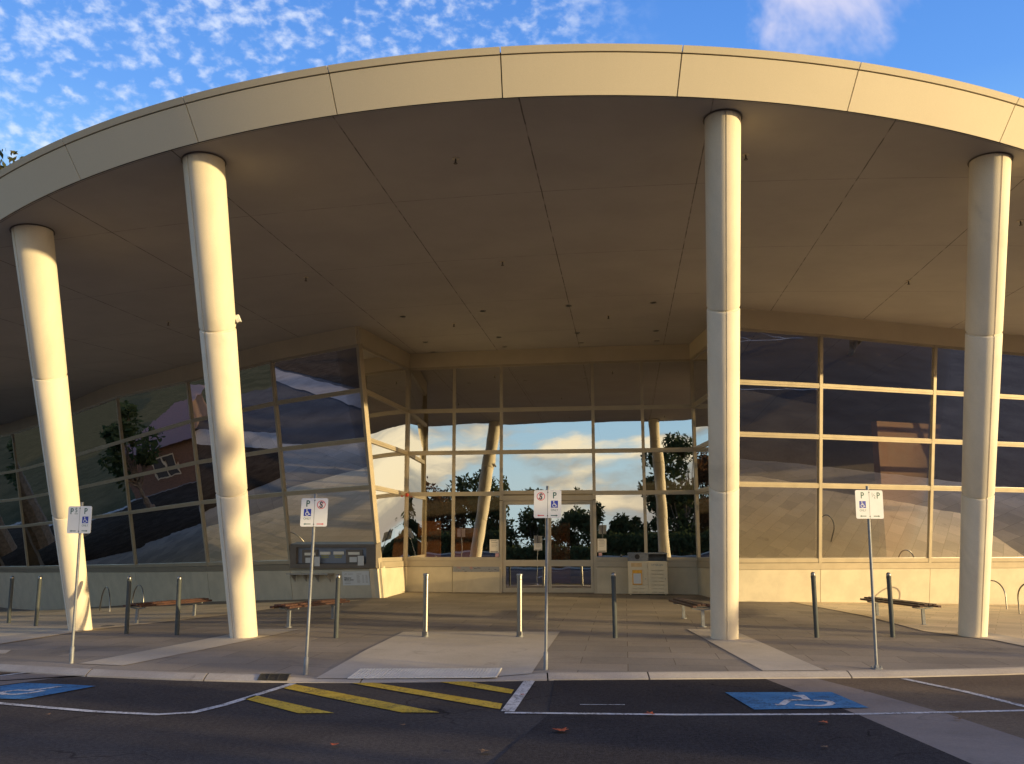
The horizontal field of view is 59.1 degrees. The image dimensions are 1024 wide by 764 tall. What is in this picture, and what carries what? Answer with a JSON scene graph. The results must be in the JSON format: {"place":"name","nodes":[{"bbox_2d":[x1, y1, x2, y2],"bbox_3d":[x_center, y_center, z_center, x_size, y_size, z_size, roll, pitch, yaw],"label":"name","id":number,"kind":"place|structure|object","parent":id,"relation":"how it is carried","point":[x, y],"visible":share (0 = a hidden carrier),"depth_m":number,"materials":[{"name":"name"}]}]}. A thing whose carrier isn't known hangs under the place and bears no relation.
{"place":"outdoors","nodes":[
{"label":"outdoors","id":0,"kind":"place"},
{"bbox_2d":[0,600,357,643],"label":"sandy paving","id":1,"kind":"structure","parent":0,"point":[22,622],"depth_m":20.08,"materials":[{"name":"beige concrete"}]},
{"bbox_2d":[0,628,93,643],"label":"paving band","id":2,"kind":"object","parent":1,"relation":"on","point":[10,638],"visible":0.91,"depth_m":15.34,"materials":[{"name":"concrete"}]},
{"bbox_2d":[99,586,110,611],"bbox_3d":[-10.562,5.686,23.447,0.080,0.737,1.470,7,-13,-33],"label":"bicycle hoop","id":3,"kind":"object","parent":1,"relation":"on","point":[109,599],"visible":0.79,"depth_m":23.31,"materials":[{"name":"silver metal"}]},
{"bbox_2d":[132,585,143,602],"bbox_3d":[-10.109,5.827,24.409,0.079,0.682,0.924,9,-14,-40],"label":"bicycle hoop","id":4,"kind":"object","parent":1,"relation":"on","point":[134,592],"visible":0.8,"depth_m":24.51,"materials":[{"name":"silver metal"}]},
{"bbox_2d":[123,598,211,622],"bbox_3d":[-7.102,4.739,18.710,0.412,0.416,2.260,-3,-11,18],"label":"bench","id":5,"kind":"object","parent":1,"relation":"on","point":[193,601],"visible":0.88,"depth_m":18.39,"materials":[{"name":"wood"}]},
{"bbox_2d":[0,676,553,763],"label":"road","id":6,"kind":"structure","parent":0,"point":[245,731],"depth_m":7.87,"materials":[{"name":"black asphalt"}]},
{"bbox_2d":[0,671,27,674],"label":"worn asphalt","id":7,"kind":"structure","parent":6,"relation":"on","point":[2,673],"depth_m":11.17,"materials":[{"name":"grey asphalt"}]},
{"bbox_2d":[0,673,76,684],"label":"concrete road band","id":8,"kind":"object","parent":6,"relation":"on","point":[15,678],"visible":0.91,"depth_m":10.82,"materials":[{"name":"grey concrete"}]},
{"bbox_2d":[0,683,92,698],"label":"accessible bay patch","id":9,"kind":"object","parent":6,"relation":"on","point":[28,686],"visible":1,"depth_m":9.83,"materials":[{"name":"blue paint"}]},
{"bbox_2d":[0,686,61,694],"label":"wheelchair symbol","id":10,"kind":"object","parent":9,"relation":"on","point":[2,692],"visible":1,"depth_m":9.73,"materials":[{"name":"white paint"}]},
{"bbox_2d":[0,683,295,714],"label":"parking line","id":11,"kind":"object","parent":6,"relation":"on","point":[233,701],"visible":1,"depth_m":8.73,"materials":[{"name":"white paint"}]},
{"bbox_2d":[245,681,512,712],"bbox_3d":[-1.360,3.282,9.450,2.764,0.001,2.085,0,-11,0],"label":"hatching","id":12,"kind":"object","parent":6,"relation":"on","point":[296,708],"visible":1,"depth_m":9.26,"materials":[{"name":"yellow paint"}]},
{"bbox_2d":[0,664,1023,682],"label":"kerb","id":13,"kind":"structure","parent":6,"relation":"on","point":[182,676],"depth_m":10.75,"materials":[{"name":"concrete"}]},
{"bbox_2d":[257,673,290,680],"bbox_3d":[-2.772,3.440,10.532,0.350,0.056,0.212,0,-11,0],"label":"drain grate","id":14,"kind":"object","parent":13,"relation":"on","point":[271,676],"visible":1,"depth_m":10.50,"materials":[{"name":"metal"}]},
{"bbox_2d":[492,679,970,763],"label":"dark asphalt","id":15,"kind":"structure","parent":6,"relation":"on","point":[689,739],"depth_m":7.55,"materials":[{"name":"black asphalt"}]},
{"bbox_2d":[580,704,624,704],"bbox_3d":[0.891,3.179,8.899,0.441,0.001,0.028,0,-11,1],"label":"bay line","id":16,"kind":"object","parent":15,"relation":"on","point":[602,704],"visible":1,"depth_m":8.90,"materials":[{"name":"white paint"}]},
{"bbox_2d":[501,680,1023,714],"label":"parking line","id":17,"kind":"object","parent":15,"relation":"on","point":[514,701],"visible":1,"depth_m":8.46,"materials":[{"name":"white paint"}]},
{"bbox_2d":[726,692,868,708],"bbox_3d":[2.857,3.218,9.131,1.163,0.001,1.092,0,-11,0],"label":"accessible bay patch","id":18,"kind":"object","parent":15,"relation":"on","point":[762,700],"visible":1,"depth_m":9.11,"materials":[{"name":"blue paint"}]},
{"bbox_2d":[776,695,834,705],"bbox_3d":[2.973,3.196,9.035,0.502,0.001,0.790,-6,-12,31],"label":"wheelchair symbol","id":19,"kind":"object","parent":18,"relation":"on","point":[803,697],"visible":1,"depth_m":9.03,"materials":[{"name":"white paint"}]},
{"bbox_2d":[767,678,1023,763],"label":"concrete road band","id":20,"kind":"object","parent":6,"relation":"on","point":[969,741],"visible":1,"depth_m":7.76,"materials":[{"name":"grey concrete"}]},
{"bbox_2d":[817,674,1023,738],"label":"worn asphalt","id":21,"kind":"structure","parent":6,"relation":"on","point":[1010,688],"depth_m":9.61,"materials":[{"name":"grey asphalt"}]},
{"bbox_2d":[904,678,1023,706],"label":"parking line","id":22,"kind":"object","parent":21,"relation":"on","point":[967,692],"visible":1,"depth_m":9.65,"materials":[{"name":"white paint"}]},
{"bbox_2d":[0,569,1023,678],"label":"plaza","id":23,"kind":"structure","parent":0,"point":[654,634],"depth_m":14.36,"materials":[{"name":"grey concrete"}]},
{"bbox_2d":[0,650,9,653],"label":"paving band","id":24,"kind":"object","parent":23,"relation":"on","point":[3,651],"visible":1,"depth_m":12.90,"materials":[{"name":"concrete"}]},
{"bbox_2d":[7,576,13,622],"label":"bollard","id":25,"kind":"object","parent":23,"relation":"on","point":[10,599],"visible":0.95,"depth_m":18.89,"materials":[{"name":"grey metal"}]},
{"bbox_2d":[34,576,41,625],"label":"bollard","id":26,"kind":"object","parent":23,"relation":"on","point":[37,605],"visible":0.96,"depth_m":17.74,"materials":[{"name":"silver metal"}]},
{"bbox_2d":[67,502,91,663],"bbox_3d":[-5.705,2.616,11.797,0.346,2.078,0.068,-2,-11,8],"label":"parking sign","id":27,"kind":"object","parent":23,"relation":"on","point":[79,519],"visible":0.97,"depth_m":11.89,"materials":[{"name":"metal"}]},
{"bbox_2d":[124,576,131,633],"bbox_3d":[-6.620,3.865,15.560,0.080,1.020,0.080,-1,-11,0],"label":"bollard","id":28,"kind":"object","parent":23,"relation":"on","point":[127,608],"visible":0.96,"depth_m":15.54,"materials":[{"name":"silver metal"}]},
{"bbox_2d":[175,576,181,634],"bbox_3d":[-5.587,3.764,15.108,0.080,1.014,0.080,-1,-11,0],"label":"bollard","id":29,"kind":"object","parent":23,"relation":"on","point":[178,604],"visible":0.94,"depth_m":15.09,"materials":[{"name":"silver metal"}]},
{"bbox_2d":[79,629,298,664],"bbox_3d":[-4.673,3.922,13.533,0.880,0.095,4.395,-3,-11,16],"label":"paving band","id":30,"kind":"object","parent":23,"relation":"on","point":[147,655],"visible":0.92,"depth_m":12.94,"materials":[{"name":"concrete"}]},
{"bbox_2d":[270,598,349,627],"bbox_3d":[-3.691,4.258,16.630,0.412,0.433,2.098,-4,-11,19],"label":"bench","id":31,"kind":"object","parent":23,"relation":"on","point":[296,605],"visible":0.86,"depth_m":16.16,"materials":[{"name":"wood"}]},
{"bbox_2d":[300,494,327,674],"bbox_3d":[-2.429,2.447,10.956,0.330,2.167,0.070,0,-11,0],"label":"parking sign","id":32,"kind":"object","parent":23,"relation":"on","point":[314,511],"visible":1,"depth_m":11.07,"materials":[{"name":"metal"}]},
{"bbox_2d":[334,574,340,637],"bbox_3d":[-2.767,3.567,14.281,0.080,1.033,0.080,0,-11,0],"label":"bollard","id":33,"kind":"object","parent":23,"relation":"on","point":[337,605],"visible":0.96,"depth_m":14.26,"materials":[{"name":"silver metal"}]},
{"bbox_2d":[317,632,558,677],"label":"crossing ramp","id":34,"kind":"structure","parent":23,"relation":"on","point":[509,653],"depth_m":12.49,"materials":[{"name":"concrete"}]},
{"bbox_2d":[347,668,501,678],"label":"tactile paving","id":35,"kind":"structure","parent":34,"relation":"on","point":[360,673],"depth_m":10.83,"materials":[{"name":"white concrete"}]},
{"bbox_2d":[421,573,428,636],"bbox_3d":[-1.377,3.567,14.399,0.124,1.015,0.145,0,-11,0],"label":"removable bollard","id":36,"kind":"object","parent":34,"relation":"on","point":[425,601],"visible":0.96,"depth_m":14.38,"materials":[{"name":"silver metal"}]},
{"bbox_2d":[516,573,523,636],"bbox_3d":[0.121,3.574,14.423,0.124,1.015,0.145,0,-11,0],"label":"removable bollard","id":37,"kind":"object","parent":34,"relation":"on","point":[519,632],"visible":0.97,"depth_m":14.40,"materials":[{"name":"metal"}]},
{"bbox_2d":[0,43,1023,639],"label":"library building","id":38,"kind":"structure","parent":23,"relation":"on","point":[778,395],"depth_m":18.95,"materials":[{"name":"concrete"}]},
{"bbox_2d":[0,433,27,568],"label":"window","id":39,"kind":"structure","parent":38,"relation":"in","point":[13,553],"depth_m":40.21,"materials":[{"name":"clear glass"}]},
{"bbox_2d":[12,425,58,568],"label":"window","id":40,"kind":"structure","parent":38,"relation":"in","point":[41,549],"depth_m":38.18,"materials":[{"name":"clear glass"}]},
{"bbox_2d":[71,397,135,567],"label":"window","id":41,"kind":"structure","parent":38,"relation":"in","point":[97,433],"depth_m":32.41,"materials":[{"name":"clear glass"}]},
{"bbox_2d":[116,380,208,566],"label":"window","id":42,"kind":"structure","parent":38,"relation":"in","point":[158,440],"depth_m":28.54,"materials":[{"name":"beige glass"}]},
{"bbox_2d":[235,314,241,323],"bbox_3d":[-3.967,-0.910,13.063,0.166,0.150,0.080,-9,-14,39],"label":"security camera","id":43,"kind":"object","parent":38,"relation":"attached to","point":[238,318],"visible":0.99,"depth_m":13.03,"materials":[{"name":"white plastic"}]},
{"bbox_2d":[187,360,289,565],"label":"window","id":44,"kind":"structure","parent":38,"relation":"in","point":[269,528],"depth_m":24.78,"materials":[{"name":"clear glass"}]},
{"bbox_2d":[286,573,333,581],"bbox_3d":[-5.303,5.127,23.652,1.506,0.245,0.240,-7,-12,32],"label":"shelf","id":45,"kind":"object","parent":38,"relation":"attached to","point":[316,575],"depth_m":23.59,"materials":[{"name":"grey metal"}]},
{"bbox_2d":[272,344,382,567],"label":"window","id":46,"kind":"structure","parent":38,"relation":"in","point":[322,404],"depth_m":23.14,"materials":[{"name":"beige glass"}]},
{"bbox_2d":[290,542,380,567],"bbox_3d":[-4.605,4.487,23.357,3.098,0.672,0.352,-7,-12,32],"label":"book return","id":47,"kind":"object","parent":38,"relation":"attached to","point":[347,555],"visible":0.99,"depth_m":23.26,"materials":[{"name":"grey metal"}]},
{"bbox_2d":[342,571,369,584],"bbox_3d":[-3.976,5.001,22.997,0.940,0.378,0.101,-7,-12,32],"label":"welcome board","id":48,"kind":"object","parent":38,"relation":"attached to","point":[355,577],"visible":1,"depth_m":22.98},
{"bbox_2d":[355,346,409,561],"bbox_3d":[-3.330,2.011,23.771,0.320,5.656,3.893,-2,-11,12],"label":"window","id":49,"kind":"structure","parent":38,"relation":"in","point":[387,380],"depth_m":24.14,"materials":[{"name":"clear glass"}]},
{"bbox_2d":[406,366,452,560],"bbox_3d":[-2.349,2.338,25.622,1.346,5.668,0.201,-1,-11,7],"label":"window","id":50,"kind":"structure","parent":38,"relation":"in","point":[429,500],"depth_m":25.58,"materials":[{"name":"clear glass"}]},
{"bbox_2d":[451,364,499,560],"bbox_3d":[-1.011,2.297,25.460,1.354,5.688,0.202,-1,-11,7],"label":"window","id":51,"kind":"structure","parent":38,"relation":"in","point":[475,519],"depth_m":25.43,"materials":[{"name":"clear glass"}]},
{"bbox_2d":[453,567,498,571],"bbox_3d":[-0.989,5.132,24.863,1.292,0.190,0.008,-1,-11,7],"label":"printed strip","id":52,"kind":"object","parent":38,"relation":"attached to","point":[475,569],"visible":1,"depth_m":24.85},
{"bbox_2d":[490,539,498,552],"bbox_3d":[-0.492,4.534,24.957,0.259,0.359,0.004,-1,-11,7],"label":"notice","id":53,"kind":"object","parent":38,"relation":"attached to","point":[494,545],"visible":1,"depth_m":24.95,"materials":[{"name":"paper"}]},
{"bbox_2d":[503,501,548,592],"bbox_3d":[0.373,4.529,24.881,1.249,2.474,0.176,0,-11,2],"label":"door","id":54,"kind":"structure","parent":38,"relation":"in","point":[521,530],"depth_m":24.88,"materials":[{"name":"clear glass"}]},
{"bbox_2d":[534,543,541,549],"bbox_3d":[0.717,4.530,24.833,0.224,0.194,0.004,-1,-11,7],"label":"notice","id":55,"kind":"object","parent":38,"relation":"attached to","point":[537,546],"visible":1,"depth_m":24.83,"materials":[{"name":"paper"}]},
{"bbox_2d":[500,361,595,499],"bbox_3d":[0.984,1.345,25.377,2.670,3.889,0.184,-1,-11,7],"label":"window","id":56,"kind":"structure","parent":38,"relation":"in","point":[547,423],"depth_m":25.35,"materials":[{"name":"clear glass"}]},
{"bbox_2d":[548,501,593,592],"bbox_3d":[1.611,4.501,24.730,1.229,2.474,0.174,0,-11,2],"label":"door","id":57,"kind":"structure","parent":38,"relation":"in","point":[570,543],"depth_m":24.71,"materials":[{"name":"clear glass"}]},
{"bbox_2d":[597,539,605,551],"bbox_3d":[2.451,4.454,24.601,0.252,0.363,0.004,-1,-11,7],"label":"notice","id":58,"kind":"object","parent":38,"relation":"attached to","point":[601,545],"visible":1,"depth_m":24.60,"materials":[{"name":"paper"}]},
{"bbox_2d":[593,360,647,560],"bbox_3d":[2.991,2.195,24.975,1.372,5.711,0.202,-1,-11,7],"label":"window","id":59,"kind":"structure","parent":38,"relation":"in","point":[620,473],"depth_m":24.95,"materials":[{"name":"clear glass"}]},
{"bbox_2d":[643,359,696,560],"bbox_3d":[4.359,2.164,24.808,1.385,5.711,0.202,-1,-11,7],"label":"window","id":60,"kind":"structure","parent":38,"relation":"in","point":[668,428],"depth_m":24.79,"materials":[{"name":"clear glass"}]},
{"bbox_2d":[690,345,709,561],"bbox_3d":[5.135,1.780,22.720,0.251,5.715,4.011,0,-11,-2],"label":"window","id":61,"kind":"structure","parent":38,"relation":"in","point":[698,363],"depth_m":23.97,"materials":[{"name":"clear glass"}]},
{"bbox_2d":[742,153,748,160],"bbox_3d":[3.266,-3.152,12.615,0.100,0.100,0.100,0,-11,0],"label":"sprinkler","id":62,"kind":"object","parent":38,"relation":"attached to","point":[745,155],"visible":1,"depth_m":12.60,"materials":[{"name":"black metal"}]},
{"bbox_2d":[739,328,819,562],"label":"window","id":63,"kind":"structure","parent":38,"relation":"in","point":[743,382],"depth_m":21.68,"materials":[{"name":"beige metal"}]},
{"bbox_2d":[815,334,934,562],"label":"window","id":64,"kind":"structure","parent":38,"relation":"in","point":[881,439],"depth_m":22.41,"materials":[{"name":"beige glass"}]},
{"bbox_2d":[928,345,1023,561],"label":"window","id":65,"kind":"structure","parent":38,"relation":"in","point":[948,361],"depth_m":23.20,"materials":[{"name":"clear glass"}]},
{"bbox_2d":[534,486,560,669],"bbox_3d":[0.448,2.418,11.200,0.350,2.251,0.067,0,-11,0],"label":"parking sign","id":66,"kind":"object","parent":23,"relation":"on","point":[547,503],"visible":0.96,"depth_m":11.32,"materials":[{"name":"metal"}]},
{"bbox_2d":[611,572,617,637],"bbox_3d":[1.624,3.564,14.325,0.080,1.066,0.080,0,-11,0],"label":"bollard","id":67,"kind":"object","parent":23,"relation":"on","point":[614,601],"visible":0.94,"depth_m":14.30,"materials":[{"name":"silver metal"}]},
{"bbox_2d":[627,553,667,594],"bbox_3d":[3.610,5.107,24.045,1.045,1.090,0.515,-1,-11,7],"label":"litter bin","id":68,"kind":"object","parent":23,"relation":"on","point":[647,573],"visible":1,"depth_m":23.81,"materials":[{"name":"grey metal"}]},
{"bbox_2d":[628,561,647,592],"bbox_3d":[3.319,5.147,23.822,0.494,0.820,0.024,-1,-11,7],"label":"door","id":69,"kind":"structure","parent":68,"relation":"in","point":[635,568],"depth_m":23.82,"materials":[{"name":"beige paint"}]},
{"bbox_2d":[648,561,667,592],"bbox_3d":[3.833,5.136,23.761,0.494,0.820,0.021,-1,-11,7],"label":"door","id":70,"kind":"structure","parent":68,"relation":"in","point":[652,565],"depth_m":23.75,"materials":[{"name":"beige paint"}]},
{"bbox_2d":[669,598,709,626],"bbox_3d":[3.339,4.294,16.841,0.412,0.423,2.087,0,-11,-2],"label":"bench","id":71,"kind":"object","parent":23,"relation":"on","point":[684,602],"visible":0.88,"depth_m":16.30,"materials":[{"name":"wood"}]},
{"bbox_2d":[688,629,822,670],"bbox_3d":[3.392,3.862,13.204,0.786,0.099,4.708,0,-11,0],"label":"paving band","id":72,"kind":"object","parent":23,"relation":"on","point":[760,655],"visible":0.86,"depth_m":12.40,"materials":[{"name":"concrete"}]},
{"bbox_2d":[811,572,818,637],"bbox_3d":[4.840,3.581,14.423,0.080,1.074,0.080,0,-11,0],"label":"bollard","id":73,"kind":"object","parent":23,"relation":"on","point":[814,605],"visible":0.95,"depth_m":14.40,"materials":[{"name":"silver metal"}]},
{"bbox_2d":[855,486,883,669],"bbox_3d":[4.518,2.431,11.279,0.377,2.255,0.130,0,-11,0],"label":"parking sign","id":74,"kind":"object","parent":23,"relation":"on","point":[869,504],"visible":0.98,"depth_m":11.39,"materials":[{"name":"metal"}]},
{"bbox_2d":[886,572,894,636],"bbox_3d":[6.102,3.612,14.546,0.080,1.070,0.080,0,-11,0],"label":"bollard","id":75,"kind":"object","parent":23,"relation":"on","point":[890,604],"visible":0.94,"depth_m":14.52,"materials":[{"name":"silver metal"}]},
{"bbox_2d":[982,632,1023,645],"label":"paving band","id":76,"kind":"object","parent":23,"relation":"on","point":[1007,639],"visible":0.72,"depth_m":14.33,"materials":[{"name":"concrete"}]},
{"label":"garden bed","id":77,"kind":"structure","parent":23,"relation":"on","visible":0},
{"bbox_2d":[0,148,23,169],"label":"tree","id":78,"kind":"object","parent":77,"relation":"on","point":[9,158],"visible":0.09,"depth_m":49.57,"materials":[{"name":"green plant"}]},
{"bbox_2d":[0,0,1023,165],"label":"sky","id":79,"kind":"structure","parent":0,"point":[68,67],"materials":[{"name":"blue"}]},
{"bbox_2d":[795,602,1023,639],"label":"sandy paving","id":80,"kind":"structure","parent":0,"point":[1002,620],"depth_m":18.67,"materials":[{"name":"beige concrete"}]},
{"bbox_2d":[860,596,940,624],"bbox_3d":[7.532,4.460,17.590,0.412,0.423,2.540,0,-11,-3],"label":"bench","id":81,"kind":"object","parent":80,"relation":"on","point":[915,604],"visible":0.9,"depth_m":16.97,"materials":[{"name":"wood"}]},
{"bbox_2d":[990,580,1006,608],"bbox_3d":[11.627,5.144,21.815,0.079,0.711,0.787,4,-11,-19],"label":"bicycle hoop","id":82,"kind":"object","parent":80,"relation":"on","point":[1003,590],"visible":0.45,"depth_m":21.51,"materials":[{"name":"silver metal"}]},
{"bbox_2d":[1017,584,1023,613],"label":"bicycle hoop","id":83,"kind":"object","parent":80,"relation":"on","point":[1022,585],"visible":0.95,"depth_m":19.75,"materials":[{"name":"silver metal"}]}
]}

